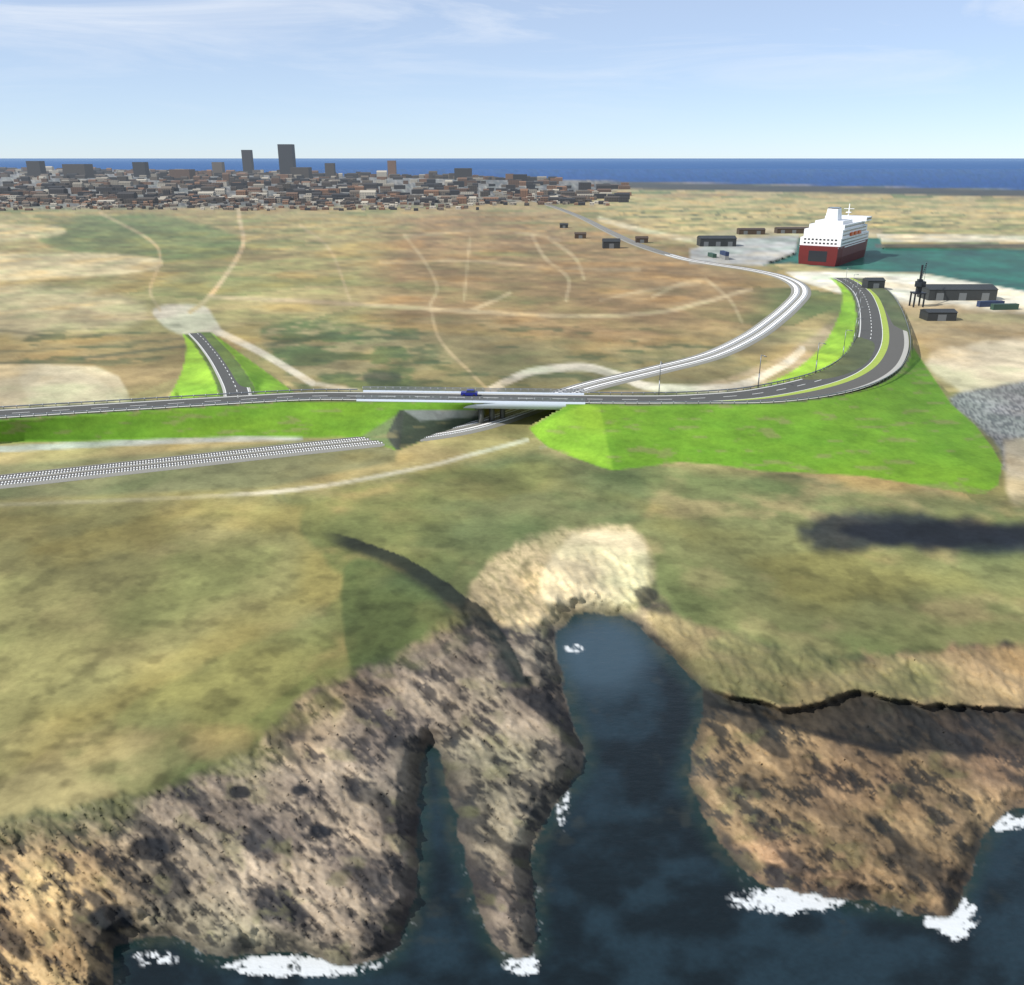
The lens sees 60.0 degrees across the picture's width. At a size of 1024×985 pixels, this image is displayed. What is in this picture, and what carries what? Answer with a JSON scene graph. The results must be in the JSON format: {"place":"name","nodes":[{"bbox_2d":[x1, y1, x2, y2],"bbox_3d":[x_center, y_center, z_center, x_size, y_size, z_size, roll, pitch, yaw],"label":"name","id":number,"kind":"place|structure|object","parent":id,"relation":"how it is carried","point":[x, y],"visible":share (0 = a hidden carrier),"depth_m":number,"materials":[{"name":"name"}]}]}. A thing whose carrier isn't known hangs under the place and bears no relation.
{"place":"outdoors","nodes":[
{"label":"outdoors","id":0,"kind":"place"},
{"bbox_2d":[188,333,251,396],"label":"side road","id":1,"kind":"structure","parent":0,"point":[228,385],"depth_m":273.16,"materials":[{"name":"grey asphalt"}]},
{"bbox_2d":[0,278,908,417],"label":"link road","id":2,"kind":"structure","parent":0,"point":[889,340],"depth_m":235.24,"materials":[{"name":"grey asphalt"}]},
{"bbox_2d":[19,288,871,412],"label":"road centre dashes","id":3,"kind":"object","parent":2,"relation":"on","point":[552,398],"visible":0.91,"depth_m":231.28,"materials":[{"name":"white paint"}]},
{"bbox_2d":[461,389,477,395],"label":"blue car","id":4,"kind":"object","parent":2,"relation":"on","point":[470,392],"visible":0.9,"depth_m":231.95,"materials":[{"name":"blue paint"}]},
{"bbox_2d":[356,399,584,409],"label":"bridge deck","id":5,"kind":"structure","parent":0,"point":[522,405],"depth_m":226.62,"materials":[{"name":"grey concrete"}]},
{"bbox_2d":[356,395,550,401],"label":"railing posts","id":6,"kind":"object","parent":5,"relation":"on","point":[464,398],"visible":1,"depth_m":226.81,"materials":[{"name":"grey metal"}]},
{"bbox_2d":[356,395,584,399],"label":"bridge railing","id":7,"kind":"object","parent":6,"relation":"attached to","point":[468,396],"visible":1,"depth_m":226.57,"materials":[{"name":"grey metal"}]},
{"bbox_2d":[381,398,573,400],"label":"bridge railing","id":8,"kind":"object","parent":6,"relation":"attached to","point":[477,399],"visible":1,"depth_m":226.64,"materials":[{"name":"grey metal"}]},
{"bbox_2d":[363,390,583,394],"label":"parapet","id":9,"kind":"structure","parent":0,"point":[478,392],"depth_m":235.38,"materials":[{"name":"grey concrete"}]},
{"bbox_2d":[370,387,573,392],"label":"railing posts","id":10,"kind":"object","parent":9,"relation":"on","point":[475,389],"visible":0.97,"depth_m":235.41,"materials":[{"name":"grey metal"}]},
{"bbox_2d":[371,389,572,391],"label":"bridge railing","id":11,"kind":"object","parent":10,"relation":"attached to","point":[476,390],"visible":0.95,"depth_m":235.37,"materials":[{"name":"grey metal"}]},
{"bbox_2d":[363,386,583,390],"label":"bridge railing","id":12,"kind":"object","parent":10,"relation":"attached to","point":[484,388],"visible":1,"depth_m":235.08,"materials":[{"name":"grey metal"}]},
{"bbox_2d":[0,169,1023,984],"bbox_3d":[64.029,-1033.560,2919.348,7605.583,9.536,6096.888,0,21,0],"label":"terrain","id":13,"kind":"structure","parent":0,"point":[676,693],"depth_m":138.97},
{"bbox_2d":[6,397,342,418],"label":"guardrail posts","id":14,"kind":"object","parent":13,"relation":"on","point":[190,406],"visible":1,"depth_m":221.14,"materials":[{"name":"grey metal"}]},
{"bbox_2d":[0,398,350,416],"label":"guardrail","id":15,"kind":"object","parent":14,"relation":"attached to","point":[168,406],"visible":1,"depth_m":221.16,"materials":[{"name":"grey metal"}]},
{"bbox_2d":[3,388,350,408],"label":"guardrail posts","id":16,"kind":"object","parent":13,"relation":"on","point":[181,397],"visible":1,"depth_m":229.69,"materials":[{"name":"grey metal"}]},
{"bbox_2d":[0,389,357,407],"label":"guardrail","id":17,"kind":"object","parent":16,"relation":"attached to","point":[173,396],"visible":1,"depth_m":229.60,"materials":[{"name":"grey metal"}]},
{"bbox_2d":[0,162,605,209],"bbox_3d":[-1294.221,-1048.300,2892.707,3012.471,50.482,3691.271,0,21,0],"label":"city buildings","id":18,"kind":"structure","parent":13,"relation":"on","point":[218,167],"depth_m":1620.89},
{"bbox_2d":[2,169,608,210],"bbox_3d":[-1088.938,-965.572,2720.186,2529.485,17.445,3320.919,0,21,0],"label":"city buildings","id":19,"kind":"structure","parent":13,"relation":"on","point":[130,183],"depth_m":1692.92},
{"bbox_2d":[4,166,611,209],"bbox_3d":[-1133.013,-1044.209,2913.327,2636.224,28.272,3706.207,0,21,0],"label":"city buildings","id":20,"kind":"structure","parent":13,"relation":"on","point":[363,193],"depth_m":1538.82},
{"bbox_2d":[0,163,629,210],"bbox_3d":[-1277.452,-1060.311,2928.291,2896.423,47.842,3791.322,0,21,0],"label":"city buildings","id":21,"kind":"structure","parent":13,"relation":"on","point":[84,171],"depth_m":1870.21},
{"bbox_2d":[0,144,629,210],"bbox_3d":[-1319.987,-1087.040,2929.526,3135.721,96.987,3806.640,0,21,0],"label":"city buildings","id":22,"kind":"structure","parent":13,"relation":"on","point":[36,168],"depth_m":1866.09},
{"bbox_2d":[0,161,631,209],"bbox_3d":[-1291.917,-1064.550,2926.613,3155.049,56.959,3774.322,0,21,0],"label":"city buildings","id":23,"kind":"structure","parent":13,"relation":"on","point":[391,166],"depth_m":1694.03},
{"bbox_2d":[0,201,810,488],"bbox_3d":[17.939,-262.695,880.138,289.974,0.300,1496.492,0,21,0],"label":"railway ballast","id":24,"kind":"structure","parent":13,"relation":"on","point":[234,460],"depth_m":213.97,"materials":[{"name":"grey gravel"}]},
{"bbox_2d":[0,201,795,475],"bbox_3d":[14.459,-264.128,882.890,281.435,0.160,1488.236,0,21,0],"label":"railway rail","id":25,"kind":"object","parent":24,"relation":"on","point":[364,436],"visible":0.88,"depth_m":214.88,"materials":[{"name":"silver metal"}]},
{"bbox_2d":[0,201,798,477],"bbox_3d":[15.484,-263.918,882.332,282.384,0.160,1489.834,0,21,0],"label":"railway rail","id":26,"kind":"object","parent":24,"relation":"on","point":[367,438],"visible":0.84,"depth_m":215.24,"materials":[{"name":"silver metal"}]},
{"bbox_2d":[0,200,803,481],"bbox_3d":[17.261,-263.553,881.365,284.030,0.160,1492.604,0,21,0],"label":"railway rail","id":27,"kind":"object","parent":24,"relation":"on","point":[377,440],"visible":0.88,"depth_m":214.93,"materials":[{"name":"silver metal"}]},
{"bbox_2d":[0,200,806,483],"bbox_3d":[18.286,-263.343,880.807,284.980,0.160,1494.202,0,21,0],"label":"railway rail","id":28,"kind":"object","parent":24,"relation":"on","point":[382,441],"visible":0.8,"depth_m":213.73,"materials":[{"name":"silver metal"}]},
{"bbox_2d":[0,254,807,484],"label":"railway sleepers","id":29,"kind":"object","parent":24,"relation":"on","point":[796,305],"visible":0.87,"depth_m":271.27,"materials":[{"name":"white concrete"}]},
{"bbox_2d":[475,408,504,423],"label":"bridge piers","id":30,"kind":"structure","parent":13,"relation":"on","point":[491,415],"depth_m":231.92,"materials":[{"name":"grey concrete"}]},
{"bbox_2d":[560,223,567,227],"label":"building","id":31,"kind":"structure","parent":13,"relation":"on","point":[563,225],"depth_m":879.59,"materials":[{"name":"grey"}]},
{"bbox_2d":[574,232,585,238],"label":"farm barn","id":32,"kind":"structure","parent":13,"relation":"on","point":[580,235],"depth_m":764.93,"materials":[{"name":"brown"}]},
{"bbox_2d":[602,238,620,248],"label":"building","id":33,"kind":"structure","parent":13,"relation":"on","point":[610,243],"depth_m":679.95,"materials":[{"name":"grey metal"}]},
{"bbox_2d":[635,236,647,242],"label":"building","id":34,"kind":"structure","parent":13,"relation":"on","point":[641,239],"depth_m":724.26,"materials":[{"name":"brown"}]},
{"bbox_2d":[697,235,736,246],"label":"warehouse","id":35,"kind":"structure","parent":13,"relation":"on","point":[716,240],"depth_m":695.59,"materials":[{"name":"grey metal"}]},
{"bbox_2d":[704,242,732,246],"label":"warehouse doors","id":36,"kind":"structure","parent":35,"relation":"in","point":[705,243],"depth_m":695.50,"materials":[{"name":"grey metal"}]},
{"bbox_2d":[719,254,728,259],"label":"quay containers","id":37,"kind":"object","parent":13,"relation":"on","point":[724,257],"visible":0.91,"depth_m":605.38,"materials":[{"name":"metal"}]},
{"bbox_2d":[610,283,857,394],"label":"guardrail posts","id":38,"kind":"object","parent":13,"relation":"on","point":[771,382],"visible":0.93,"depth_m":245.26,"materials":[{"name":"grey metal"}]},
{"bbox_2d":[590,282,857,392],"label":"guardrail","id":39,"kind":"object","parent":38,"relation":"attached to","point":[731,388],"visible":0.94,"depth_m":237.41,"materials":[{"name":"grey metal"}]},
{"bbox_2d":[589,290,910,404],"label":"guardrail posts","id":40,"kind":"object","parent":13,"relation":"on","point":[818,395],"visible":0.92,"depth_m":239.08,"materials":[{"name":"grey metal"}]},
{"bbox_2d":[591,287,910,402],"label":"guardrail","id":41,"kind":"object","parent":40,"relation":"attached to","point":[755,401],"visible":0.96,"depth_m":225.37,"materials":[{"name":"grey metal"}]},
{"bbox_2d":[736,228,765,234],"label":"harbour shed","id":42,"kind":"structure","parent":13,"relation":"on","point":[750,231],"depth_m":804.70,"materials":[{"name":"brown"}]},
{"bbox_2d":[744,231,760,234],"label":"warehouse doors","id":43,"kind":"structure","parent":42,"relation":"in","point":[745,232],"depth_m":804.83,"materials":[{"name":"grey metal"}]},
{"bbox_2d":[658,268,864,394],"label":"lamp posts","id":44,"kind":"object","parent":13,"relation":"on","point":[818,345],"depth_m":258.18,"materials":[{"name":"grey metal"}]},
{"bbox_2d":[774,227,808,233],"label":"harbour shed","id":45,"kind":"structure","parent":13,"relation":"on","point":[788,230],"depth_m":815.36,"materials":[{"name":"brown"}]},
{"bbox_2d":[781,230,803,233],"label":"warehouse doors","id":46,"kind":"structure","parent":45,"relation":"in","point":[782,231],"depth_m":815.51,"materials":[{"name":"grey metal"}]},
{"bbox_2d":[720,250,1004,306],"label":"shipping containers","id":47,"kind":"object","parent":13,"relation":"on","point":[978,304],"visible":0.84,"depth_m":413.31,"materials":[{"name":"metal"}]},
{"bbox_2d":[708,252,1018,309],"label":"shipping containers","id":48,"kind":"object","parent":13,"relation":"on","point":[1005,306],"visible":1,"depth_m":405.33,"materials":[{"name":"metal"}]},
{"bbox_2d":[862,277,885,288],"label":"harbour store","id":49,"kind":"structure","parent":13,"relation":"on","point":[872,282],"depth_m":464.30,"materials":[{"name":"grey metal"}]},
{"bbox_2d":[908,263,926,306],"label":"harbour crane","id":50,"kind":"object","parent":13,"relation":"on","point":[920,283],"visible":1,"depth_m":411.25,"materials":[{"name":"grey paint"}]},
{"bbox_2d":[919,309,957,320],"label":"harbour store","id":51,"kind":"structure","parent":13,"relation":"on","point":[938,314],"depth_m":377.51,"materials":[{"name":"grey metal"}]},
{"bbox_2d":[937,315,946,320],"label":"harbour store doors","id":52,"kind":"structure","parent":51,"relation":"in","point":[940,317],"depth_m":377.40,"materials":[{"name":"grey metal"}]},
{"bbox_2d":[917,284,998,300],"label":"harbour shed","id":53,"kind":"object","parent":13,"relation":"on","point":[961,292],"visible":0.91,"depth_m":431.65,"materials":[{"name":"grey metal"}]},
{"bbox_2d":[936,293,989,300],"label":"warehouse doors","id":54,"kind":"structure","parent":53,"relation":"in","point":[962,296],"depth_m":431.53,"materials":[{"name":"grey metal"}]},
{"bbox_2d":[0,158,1023,168],"bbox_3d":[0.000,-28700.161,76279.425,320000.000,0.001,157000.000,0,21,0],"label":"sea","id":55,"kind":"structure","parent":0,"point":[620,163],"depth_m":11615.78,"materials":[{"name":"blue liquid"}]},
{"bbox_2d":[0,0,1023,157],"label":"sky","id":56,"kind":"structure","parent":0,"point":[79,78],"materials":[{"name":"blue"}]},
{"bbox_2d":[545,204,663,253],"bbox_3d":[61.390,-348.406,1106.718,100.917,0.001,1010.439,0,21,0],"label":"railway track","id":57,"kind":"structure","parent":0,"point":[606,230],"depth_m":844.53,"materials":[{"name":"grey metal"}]},
{"bbox_2d":[545,203,669,253],"bbox_3d":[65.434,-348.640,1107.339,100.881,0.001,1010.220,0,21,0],"label":"railway track","id":58,"kind":"structure","parent":0,"point":[614,232],"depth_m":805.67,"materials":[{"name":"grey metal"}]},
{"bbox_2d":[798,204,871,266],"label":"ferry","id":59,"kind":"object","parent":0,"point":[834,237],"visible":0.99,"depth_m":589.07,"materials":[{"name":"white metal"}]},
{"bbox_2d":[804,207,871,261],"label":"ship windows","id":60,"kind":"structure","parent":59,"relation":"in","point":[818,256],"depth_m":585.82,"materials":[{"name":"black glass"}]}
]}

